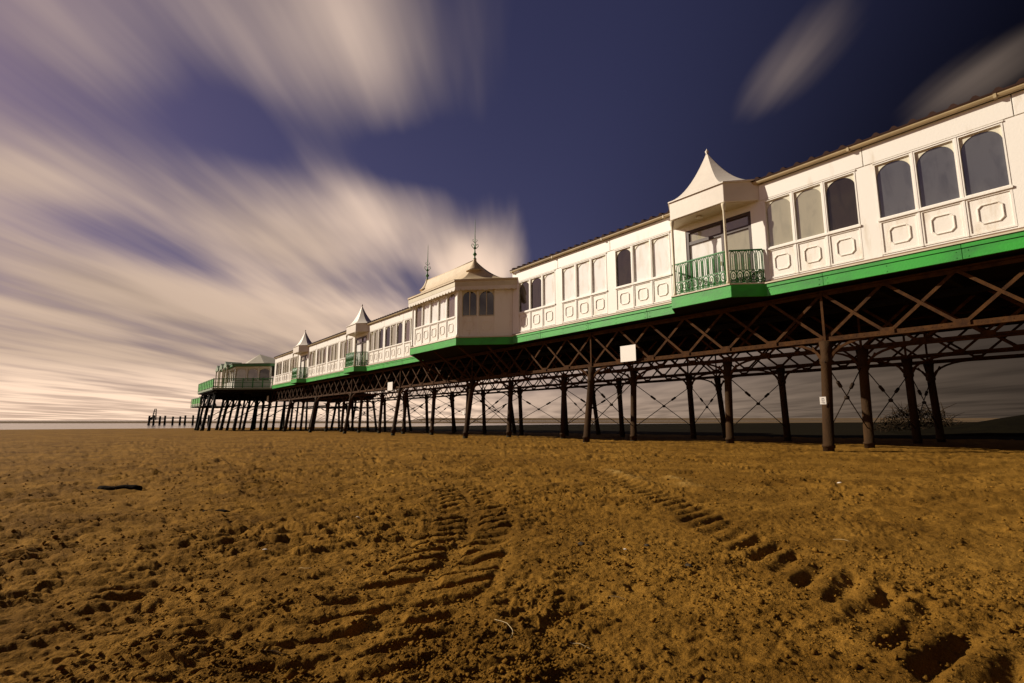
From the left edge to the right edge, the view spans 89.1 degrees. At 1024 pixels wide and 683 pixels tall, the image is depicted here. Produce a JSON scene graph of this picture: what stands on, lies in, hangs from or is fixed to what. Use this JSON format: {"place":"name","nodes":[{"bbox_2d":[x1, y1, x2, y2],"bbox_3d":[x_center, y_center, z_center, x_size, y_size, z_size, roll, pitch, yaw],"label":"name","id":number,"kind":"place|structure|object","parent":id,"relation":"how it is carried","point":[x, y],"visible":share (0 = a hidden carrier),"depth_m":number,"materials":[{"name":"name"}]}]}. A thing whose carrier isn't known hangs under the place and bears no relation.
{"place":"outdoors","nodes":[
{"label":"outdoors","id":0,"kind":"place"},
{"bbox_2d":[0,420,695,429],"bbox_3d":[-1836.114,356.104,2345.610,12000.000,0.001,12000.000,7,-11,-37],"label":"sea","id":1,"kind":"structure","parent":0,"point":[10,426],"depth_m":230.42,"materials":[{"name":"grey liquid"}]},
{"bbox_2d":[147,409,209,424],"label":"ruined jetty","id":2,"kind":"object","parent":1,"relation":"in","point":[153,418],"visible":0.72,"depth_m":213.15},
{"bbox_2d":[200,394,211,430],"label":"timber pile","id":3,"kind":"object","parent":1,"relation":"in","point":[202,428],"visible":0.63,"depth_m":72.33,"materials":[{"name":"wood"}]},
{"bbox_2d":[207,393,216,430],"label":"timber pile","id":4,"kind":"object","parent":1,"relation":"in","point":[211,414],"visible":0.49,"depth_m":69.00,"materials":[{"name":"wood"}]},
{"bbox_2d":[250,397,258,429],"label":"timber pile","id":5,"kind":"object","parent":1,"relation":"in","point":[254,415],"visible":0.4,"depth_m":76.01,"materials":[{"name":"wood"}]},
{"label":"timber pile","id":6,"kind":"object","parent":1,"relation":"in","visible":0},
{"bbox_2d":[199,391,373,419],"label":"head beams","id":7,"kind":"structure","parent":6,"relation":"on","point":[225,396],"depth_m":75.30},
{"bbox_2d":[190,397,229,407],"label":"landing stage","id":8,"kind":"object","parent":7,"relation":"on","point":[196,402],"visible":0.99,"depth_m":73.41,"materials":[{"name":"green paint"}]},
{"bbox_2d":[197,378,377,395],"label":"pier end platform","id":9,"kind":"structure","parent":7,"relation":"on","point":[208,385],"depth_m":68.80,"materials":[{"name":"green metal"}]},
{"bbox_2d":[215,354,274,387],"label":"kiosk","id":10,"kind":"object","parent":9,"relation":"on","point":[260,366],"visible":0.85,"depth_m":70.02,"materials":[{"name":"beige paint"}]},
{"bbox_2d":[235,369,245,380],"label":"window","id":11,"kind":"structure","parent":10,"relation":"in","point":[240,373],"depth_m":70.07,"materials":[{"name":"beige glass"}]},
{"bbox_2d":[247,368,257,380],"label":"window","id":12,"kind":"structure","parent":10,"relation":"in","point":[252,373],"depth_m":69.85,"materials":[{"name":"glass"}]},
{"bbox_2d":[259,368,269,380],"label":"window","id":13,"kind":"structure","parent":10,"relation":"in","point":[263,372],"depth_m":69.64,"materials":[{"name":"glass"}]},
{"bbox_2d":[0,421,979,422],"bbox_3d":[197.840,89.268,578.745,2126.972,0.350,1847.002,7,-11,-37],"label":"sandbank","id":14,"kind":"structure","parent":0,"point":[434,421],"depth_m":600.13,"materials":[{"name":"sand"}]},
{"bbox_2d":[0,426,1023,682],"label":"beach","id":15,"kind":"structure","parent":0,"point":[160,454],"depth_m":3.51,"materials":[{"name":"sand"}]},
{"bbox_2d":[97,485,142,490],"bbox_3d":[-5.221,1.960,6.926,0.555,0.102,0.120,0,-9,-3],"label":"driftwood","id":16,"kind":"object","parent":15,"relation":"on","point":[135,487],"visible":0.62,"depth_m":6.90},
{"bbox_2d":[308,397,319,432],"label":"iron column","id":17,"kind":"structure","parent":15,"relation":"on","point":[313,414],"depth_m":53.78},
{"bbox_2d":[317,376,352,396],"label":"lattice girder","id":18,"kind":"object","parent":17,"relation":"on","point":[338,393],"visible":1,"depth_m":50.10,"materials":[{"name":"metal"}]},
{"bbox_2d":[343,393,355,433],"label":"iron column","id":19,"kind":"structure","parent":15,"relation":"on","point":[351,395],"depth_m":46.12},
{"bbox_2d":[352,367,400,392],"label":"lattice girder","id":20,"kind":"object","parent":19,"relation":"on","point":[381,388],"visible":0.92,"depth_m":42.54,"materials":[{"name":"metal"}]},
{"bbox_2d":[357,396,365,432],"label":"iron column","id":21,"kind":"structure","parent":15,"relation":"on","point":[360,413],"depth_m":51.79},
{"bbox_2d":[344,379,382,397],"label":"lattice girder","id":22,"kind":"object","parent":21,"relation":"on","point":[367,394],"visible":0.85,"depth_m":51.00,"materials":[{"name":"metal"}]},
{"bbox_2d":[377,394,386,432],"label":"iron column","id":23,"kind":"structure","parent":15,"relation":"on","point":[382,396],"depth_m":47.96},
{"bbox_2d":[391,386,408,435],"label":"iron column","id":24,"kind":"structure","parent":15,"relation":"on","point":[399,396],"depth_m":38.44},
{"bbox_2d":[400,354,472,387],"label":"lattice girder","id":25,"kind":"object","parent":24,"relation":"on","point":[440,382],"visible":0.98,"depth_m":34.64,"materials":[{"name":"metal"}]},
{"bbox_2d":[401,391,413,433],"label":"iron column","id":26,"kind":"structure","parent":15,"relation":"on","point":[405,394],"depth_m":44.13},
{"bbox_2d":[382,372,434,393],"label":"lattice girder","id":27,"kind":"object","parent":26,"relation":"on","point":[415,389],"visible":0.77,"depth_m":43.73,"materials":[{"name":"metal"}]},
{"bbox_2d":[422,395,431,431],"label":"iron column","id":28,"kind":"structure","parent":15,"relation":"on","point":[426,398],"depth_m":50.87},
{"bbox_2d":[426,389,440,434],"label":"iron column","id":29,"kind":"structure","parent":15,"relation":"on","point":[434,392],"depth_m":40.32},
{"bbox_2d":[447,392,459,432],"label":"iron column","id":30,"kind":"structure","parent":15,"relation":"on","point":[452,396],"depth_m":47.03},
{"bbox_2d":[426,376,482,395],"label":"lattice girder","id":31,"kind":"object","parent":30,"relation":"on","point":[452,392],"visible":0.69,"depth_m":47.18,"materials":[{"name":"metal"}]},
{"bbox_2d":[458,384,479,416],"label":"iron column","id":32,"kind":"structure","parent":15,"relation":"on","point":[467,390],"depth_m":36.66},
{"bbox_2d":[435,361,510,388],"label":"lattice girder","id":33,"kind":"object","parent":32,"relation":"on","point":[480,383],"visible":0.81,"depth_m":36.11,"materials":[{"name":"metal"}]},
{"bbox_2d":[460,379,483,437],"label":"iron column","id":34,"kind":"structure","parent":15,"relation":"on","point":[472,383],"depth_m":30.81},
{"bbox_2d":[472,332,591,379],"bbox_3d":[0.659,0.953,27.582,0.180,1.610,9.825,7,-11,-37],"label":"lattice girder","id":35,"kind":"object","parent":34,"relation":"on","point":[545,370],"visible":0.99,"depth_m":26.63,"materials":[{"name":"metal"}]},
{"bbox_2d":[474,391,489,433],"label":"iron column","id":36,"kind":"structure","parent":15,"relation":"on","point":[483,394],"depth_m":43.19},
{"bbox_2d":[498,380,522,436],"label":"iron column","id":37,"kind":"structure","parent":15,"relation":"on","point":[510,386],"depth_m":32.66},
{"bbox_2d":[513,388,527,434],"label":"iron column","id":38,"kind":"structure","parent":15,"relation":"on","point":[519,393],"depth_m":39.36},
{"bbox_2d":[483,366,563,390],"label":"lattice girder","id":39,"kind":"object","parent":38,"relation":"on","point":[531,386],"visible":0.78,"depth_m":39.02,"materials":[{"name":"metal"}]},
{"bbox_2d":[551,376,578,438],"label":"iron column","id":40,"kind":"structure","parent":15,"relation":"on","point":[563,382],"depth_m":28.82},
{"bbox_2d":[511,338,633,381],"bbox_3d":[2.952,1.218,29.337,0.180,1.610,9.825,7,-11,-37],"label":"lattice girder","id":41,"kind":"object","parent":40,"relation":"on","point":[606,371],"visible":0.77,"depth_m":29.08,"materials":[{"name":"metal"}]},
{"bbox_2d":[571,363,614,441],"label":"iron column","id":42,"kind":"structure","parent":15,"relation":"on","point":[591,374],"depth_m":23.17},
{"bbox_2d":[591,291,825,366],"bbox_3d":[6.657,-0.204,19.919,0.180,1.610,9.825,7,-11,-37],"label":"lattice girder","id":43,"kind":"object","parent":42,"relation":"on","point":[767,345],"visible":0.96,"depth_m":18.66,"materials":[{"name":"metal"}]},
{"bbox_2d":[620,344,635,363],"bbox_3d":[4.915,0.535,21.836,0.140,0.740,0.820,7,-11,-37],"label":"sign board","id":44,"kind":"object","parent":43,"relation":"attached to","point":[627,353],"visible":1,"depth_m":21.79,"materials":[{"name":"metal"}]},
{"bbox_2d":[602,380,629,436],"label":"iron column","id":45,"kind":"structure","parent":15,"relation":"on","point":[619,386],"depth_m":31.71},
{"bbox_2d":[567,346,688,384],"bbox_3d":[6.590,1.638,32.121,0.180,1.610,9.825,7,-11,-37],"label":"lattice girder","id":46,"kind":"object","parent":45,"relation":"on","point":[639,378],"visible":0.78,"depth_m":30.67,"materials":[{"name":"metal"}]},
{"bbox_2d":[616,367,656,440],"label":"iron column","id":47,"kind":"structure","parent":15,"relation":"on","point":[633,377],"depth_m":24.99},
{"bbox_2d":[588,380,631,424],"bbox_3d":[4.613,2.936,24.140,3.069,2.126,0.152,7,-11,-38],"label":"tie brace","id":48,"kind":"object","parent":47,"relation":"attached to","point":[603,396],"visible":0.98,"depth_m":24.10,"materials":[{"name":"metal"}]},
{"bbox_2d":[637,386,690,425],"bbox_3d":[7.756,3.300,26.545,4.713,2.128,0.152,7,-11,-38],"label":"tie brace","id":49,"kind":"object","parent":47,"relation":"attached to","point":[654,398],"visible":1,"depth_m":26.47,"materials":[{"name":"metal"}]},
{"bbox_2d":[667,373,709,438],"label":"iron column","id":50,"kind":"structure","parent":15,"relation":"on","point":[688,382],"depth_m":27.90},
{"bbox_2d":[697,358,759,442],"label":"iron column","id":51,"kind":"structure","parent":15,"relation":"on","point":[727,371],"depth_m":21.19,"materials":[{"name":"metal"}]},
{"bbox_2d":[632,303,861,370],"bbox_3d":[8.950,0.061,21.674,0.180,1.610,9.825,7,-11,-37],"label":"lattice girder","id":52,"kind":"object","parent":51,"relation":"on","point":[769,355],"visible":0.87,"depth_m":20.92,"materials":[{"name":"metal"}]},
{"bbox_2d":[271,231,1023,394],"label":"pier deck","id":53,"kind":"structure","parent":52,"relation":"on","point":[893,303],"depth_m":19.66,"materials":[{"name":"green paint"}]},
{"bbox_2d":[291,382,317,399],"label":"lattice girder","id":54,"kind":"object","parent":53,"relation":"attached to","point":[308,396],"visible":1,"depth_m":57.87,"materials":[{"name":"metal"}]},
{"bbox_2d":[274,307,412,384],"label":"pier hall","id":55,"kind":"structure","parent":53,"relation":"on","point":[386,338],"depth_m":45.69,"materials":[{"name":"white paint"}]},
{"bbox_2d":[290,330,311,383],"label":"balcony","id":56,"kind":"structure","parent":55,"relation":"attached to","point":[300,347],"depth_m":57.04,"materials":[{"name":"green paint"}]},
{"bbox_2d":[344,304,370,373],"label":"balcony","id":57,"kind":"structure","parent":55,"relation":"attached to","point":[358,325],"depth_m":44.23,"materials":[{"name":"green paint"}]},
{"bbox_2d":[355,335,366,365],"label":"door","id":58,"kind":"structure","parent":55,"relation":"in","point":[361,342],"depth_m":45.06,"materials":[{"name":"white wood"}]},
{"bbox_2d":[390,324,395,345],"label":"window","id":59,"kind":"structure","parent":55,"relation":"in","point":[393,327],"depth_m":40.05,"materials":[{"name":"white paint"}]},
{"bbox_2d":[396,321,402,343],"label":"window","id":60,"kind":"structure","parent":55,"relation":"in","point":[399,333],"depth_m":39.20,"materials":[{"name":"glass"}]},
{"bbox_2d":[404,319,409,341],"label":"window","id":61,"kind":"structure","parent":55,"relation":"in","point":[407,322],"depth_m":38.23,"materials":[{"name":"glass"}]},
{"bbox_2d":[408,239,517,380],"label":"bay pavilion","id":62,"kind":"structure","parent":53,"relation":"on","point":[467,308],"depth_m":28.76,"materials":[{"name":"white paint"}]},
{"bbox_2d":[415,304,421,327],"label":"window","id":63,"kind":"structure","parent":62,"relation":"in","point":[418,309],"depth_m":32.32,"materials":[{"name":"white paint"}]},
{"bbox_2d":[422,301,429,325],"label":"window","id":64,"kind":"structure","parent":62,"relation":"in","point":[426,306],"depth_m":31.56,"materials":[{"name":"white paint"}]},
{"bbox_2d":[430,298,437,323],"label":"window","id":65,"kind":"structure","parent":62,"relation":"in","point":[433,303],"depth_m":30.82,"materials":[{"name":"white paint"}]},
{"bbox_2d":[438,295,445,320],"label":"window","id":66,"kind":"structure","parent":62,"relation":"in","point":[441,300],"depth_m":30.07,"materials":[{"name":"white paint"}]},
{"bbox_2d":[446,292,454,318],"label":"window","id":67,"kind":"structure","parent":62,"relation":"in","point":[450,297],"depth_m":29.29,"materials":[{"name":"glass"}]},
{"bbox_2d":[462,290,476,315],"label":"window","id":68,"kind":"structure","parent":62,"relation":"in","point":[469,297],"depth_m":28.56,"materials":[{"name":"glass"}]},
{"bbox_2d":[478,290,493,315],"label":"window","id":69,"kind":"structure","parent":62,"relation":"in","point":[486,297],"depth_m":28.44,"materials":[{"name":"glass"}]},
{"bbox_2d":[510,78,1023,335],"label":"pier hall","id":70,"kind":"structure","parent":53,"relation":"on","point":[952,174],"depth_m":15.76,"materials":[{"name":"white paint"}]},
{"bbox_2d":[518,279,528,312],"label":"window","id":71,"kind":"structure","parent":70,"relation":"in","point":[523,287],"depth_m":27.59,"materials":[{"name":"glass"}]},
{"bbox_2d":[530,275,541,309],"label":"window","id":72,"kind":"structure","parent":70,"relation":"in","point":[536,282],"depth_m":26.79,"materials":[{"name":"glass"}]},
{"bbox_2d":[542,271,554,305],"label":"window","id":73,"kind":"structure","parent":70,"relation":"in","point":[548,279],"depth_m":26.02,"materials":[{"name":"white paint"}]},
{"bbox_2d":[561,264,574,300],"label":"window","id":74,"kind":"structure","parent":70,"relation":"in","point":[567,273],"depth_m":24.92,"materials":[{"name":"white paint"}]},
{"bbox_2d":[576,259,590,297],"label":"window","id":75,"kind":"structure","parent":70,"relation":"in","point":[582,268],"depth_m":24.15,"materials":[{"name":"white paint"}]},
{"bbox_2d":[591,254,606,293],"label":"window","id":76,"kind":"structure","parent":70,"relation":"in","point":[599,263],"depth_m":23.37,"materials":[{"name":"white paint"}]},
{"bbox_2d":[615,246,631,286],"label":"window","id":77,"kind":"structure","parent":70,"relation":"in","point":[623,267],"depth_m":22.28,"materials":[{"name":"glass"}]},
{"bbox_2d":[632,240,650,282],"bbox_3d":[5.373,-3.291,21.474,0.112,1.660,0.903,7,-11,-37],"label":"window","id":78,"kind":"structure","parent":70,"relation":"in","point":[640,251],"depth_m":21.53,"materials":[{"name":"white paint"}]},
{"bbox_2d":[650,233,670,277],"bbox_3d":[5.956,-3.404,20.729,0.112,1.660,0.903,7,-11,-37],"label":"window","id":79,"kind":"structure","parent":70,"relation":"in","point":[660,245],"depth_m":20.77,"materials":[{"name":"white paint"}]},
{"bbox_2d":[668,149,768,313],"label":"balcony","id":80,"kind":"structure","parent":70,"relation":"attached to","point":[714,188],"depth_m":18.16,"materials":[{"name":"green paint"}]},
{"bbox_2d":[686,211,754,291],"bbox_3d":[7.460,-3.047,18.736,0.160,2.620,2.550,7,-11,-37],"label":"door","id":81,"kind":"structure","parent":70,"relation":"in","point":[708,239],"depth_m":18.74,"materials":[{"name":"grey wood"}]},
{"bbox_2d":[764,193,793,247],"bbox_3d":[8.795,-3.951,17.101,0.112,1.660,0.873,7,-11,-37],"label":"window","id":82,"kind":"structure","parent":70,"relation":"in","point":[777,210],"depth_m":17.13,"materials":[{"name":"white paint"}]},
{"bbox_2d":[792,182,825,240],"bbox_3d":[9.360,-4.060,16.379,0.112,1.660,0.873,7,-11,-37],"label":"window","id":83,"kind":"structure","parent":70,"relation":"in","point":[808,210],"depth_m":16.41,"materials":[{"name":"white paint"}]},
{"bbox_2d":[823,171,859,232],"bbox_3d":[9.925,-4.169,15.657,0.112,1.660,0.873,7,-11,-37],"label":"window","id":84,"kind":"structure","parent":70,"relation":"in","point":[840,192],"depth_m":15.68,"materials":[{"name":"glass"}]},
{"bbox_2d":[873,153,916,218],"bbox_3d":[10.753,-4.329,14.601,0.112,1.660,0.890,7,-11,-37],"label":"window","id":85,"kind":"structure","parent":70,"relation":"in","point":[894,183],"depth_m":14.62,"materials":[{"name":"glass"}]},
{"bbox_2d":[912,138,961,208],"bbox_3d":[11.328,-4.440,13.865,0.112,1.660,0.890,7,-11,-37],"label":"window","id":86,"kind":"structure","parent":70,"relation":"in","point":[935,166],"depth_m":13.88,"materials":[{"name":"glass"}]},
{"bbox_2d":[956,122,1011,196],"bbox_3d":[11.903,-4.551,13.130,0.112,1.660,0.890,7,-11,-37],"label":"window","id":87,"kind":"structure","parent":70,"relation":"in","point":[983,159],"depth_m":13.14,"materials":[{"name":"glass"}]},
{"bbox_2d":[732,380,785,427],"bbox_3d":[10.755,2.721,22.714,4.713,2.128,0.152,7,-11,-38],"label":"tie brace","id":88,"kind":"object","parent":51,"relation":"attached to","point":[749,395],"visible":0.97,"depth_m":22.63,"materials":[{"name":"metal"}]},
{"bbox_2d":[757,365,811,440],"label":"iron column","id":89,"kind":"structure","parent":15,"relation":"on","point":[781,377],"depth_m":24.07,"materials":[{"name":"metal"}]},
{"bbox_2d":[687,320,906,375],"bbox_3d":[12.588,0.481,24.457,0.180,1.610,9.825,7,-11,-37],"label":"lattice girder","id":90,"kind":"object","parent":89,"relation":"on","point":[784,366],"visible":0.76,"depth_m":23.68,"materials":[{"name":"metal"}]},
{"bbox_2d":[780,334,877,450],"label":"iron column","id":91,"kind":"structure","parent":15,"relation":"on","point":[826,354],"depth_m":15.53,"materials":[{"name":"metal"}]},
{"bbox_2d":[820,254,1023,341],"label":"lattice girder","id":92,"kind":"object","parent":91,"relation":"on","point":[955,323],"visible":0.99,"depth_m":14.00,"materials":[{"name":"metal"}]},
{"bbox_2d":[819,343,910,447],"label":"iron column","id":93,"kind":"structure","parent":15,"relation":"on","point":[863,362],"depth_m":17.36,"materials":[{"name":"metal"}]},
{"bbox_2d":[824,361,867,428],"bbox_3d":[10.611,1.780,16.476,3.069,2.126,0.152,7,-11,-38],"label":"tie brace","id":94,"kind":"object","parent":93,"relation":"attached to","point":[839,384],"visible":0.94,"depth_m":16.45,"materials":[{"name":"metal"}]},
{"bbox_2d":[869,373,915,428],"bbox_3d":[13.754,2.143,18.882,4.713,2.128,0.152,7,-11,-38],"label":"tie brace","id":95,"kind":"object","parent":93,"relation":"attached to","point":[881,388],"visible":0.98,"depth_m":18.82,"materials":[{"name":"metal"}]},
{"bbox_2d":[858,278,1023,348],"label":"lattice girder","id":96,"kind":"object","parent":93,"relation":"on","point":[994,333],"visible":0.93,"depth_m":15.93,"materials":[{"name":"metal"}]},
{"bbox_2d":[872,354,949,443],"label":"iron column","id":97,"kind":"structure","parent":15,"relation":"on","point":[908,370],"depth_m":20.25,"materials":[{"name":"metal"}]},
{"bbox_2d":[914,382,938,428],"bbox_3d":[16.838,2.499,21.242,2.919,2.125,0.152,7,-11,-38],"label":"tie brace","id":98,"kind":"object","parent":97,"relation":"attached to","point":[920,393],"visible":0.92,"depth_m":21.24,"materials":[{"name":"metal"}]},
{"bbox_2d":[904,305,1023,358],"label":"lattice girder","id":99,"kind":"object","parent":97,"relation":"on","point":[1016,347],"visible":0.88,"depth_m":19.10,"materials":[{"name":"metal"}]},
{"bbox_2d":[0,0,1023,419],"label":"sky","id":100,"kind":"structure","parent":0,"point":[189,188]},
{"bbox_2d":[314,422,1023,439],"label":"mud flat","id":101,"kind":"structure","parent":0,"point":[841,430],"depth_m":53.84,"materials":[{"name":"soil"}]},
{"bbox_2d":[500,392,516,432],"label":"iron column","id":102,"kind":"structure","parent":101,"relation":"on","point":[513,427],"depth_m":44.96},
{"bbox_2d":[511,370,587,391],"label":"lattice girder","id":103,"kind":"object","parent":102,"relation":"on","point":[548,388],"visible":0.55,"depth_m":41.23,"materials":[{"name":"metal"}]},
{"bbox_2d":[581,386,602,434],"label":"iron column","id":104,"kind":"structure","parent":101,"relation":"on","point":[595,411],"depth_m":37.32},
{"bbox_2d":[594,356,716,386],"bbox_3d":[8.804,1.894,33.815,0.180,1.610,9.825,7,-11,-37],"label":"lattice girder","id":105,"kind":"object","parent":104,"relation":"on","point":[665,380],"visible":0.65,"depth_m":32.76,"materials":[{"name":"metal"}]},
{"bbox_2d":[699,376,734,437],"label":"iron column","id":106,"kind":"structure","parent":101,"relation":"on","point":[718,384],"depth_m":29.69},
{"bbox_2d":[717,334,928,377],"bbox_3d":[14.802,0.737,26.152,0.180,1.610,9.825,7,-11,-37],"label":"lattice girder","id":107,"kind":"object","parent":106,"relation":"on","point":[809,369],"visible":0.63,"depth_m":25.52,"materials":[{"name":"metal"}]},
{"bbox_2d":[890,359,969,441],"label":"iron column","id":108,"kind":"structure","parent":101,"relation":"on","point":[929,374],"depth_m":22.03,"materials":[{"name":"metal"}]},
{"bbox_2d":[928,324,1023,363],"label":"lattice girder","id":109,"kind":"object","parent":108,"relation":"on","point":[979,357],"visible":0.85,"depth_m":20.95,"materials":[{"name":"metal"}]},
{"bbox_2d":[411,418,997,420],"bbox_3d":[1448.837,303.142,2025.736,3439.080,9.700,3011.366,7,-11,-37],"label":"shore","id":110,"kind":"structure","parent":0,"point":[702,419],"depth_m":1621.56,"materials":[{"name":"sand"}]},
{"bbox_2d":[895,415,1023,436],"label":"dune","id":111,"kind":"structure","parent":0,"point":[1012,426],"depth_m":29.93,"materials":[{"name":"sand"}]},
{"bbox_2d":[874,403,966,431],"bbox_3d":[27.814,5.348,35.704,3.760,2.578,5.600,7,-11,-37],"label":"brush heap","id":112,"kind":"object","parent":111,"relation":"on","point":[906,413],"visible":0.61,"depth_m":35.66,"materials":[{"name":"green plant"}]},
{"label":"iron column","id":113,"kind":"object","parent":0,"visible":0},
{"bbox_2d":[452,378,509,395],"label":"lattice girder","id":114,"kind":"object","parent":113,"relation":"on","point":[476,393],"visible":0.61,"depth_m":47.56,"materials":[{"name":"metal"}]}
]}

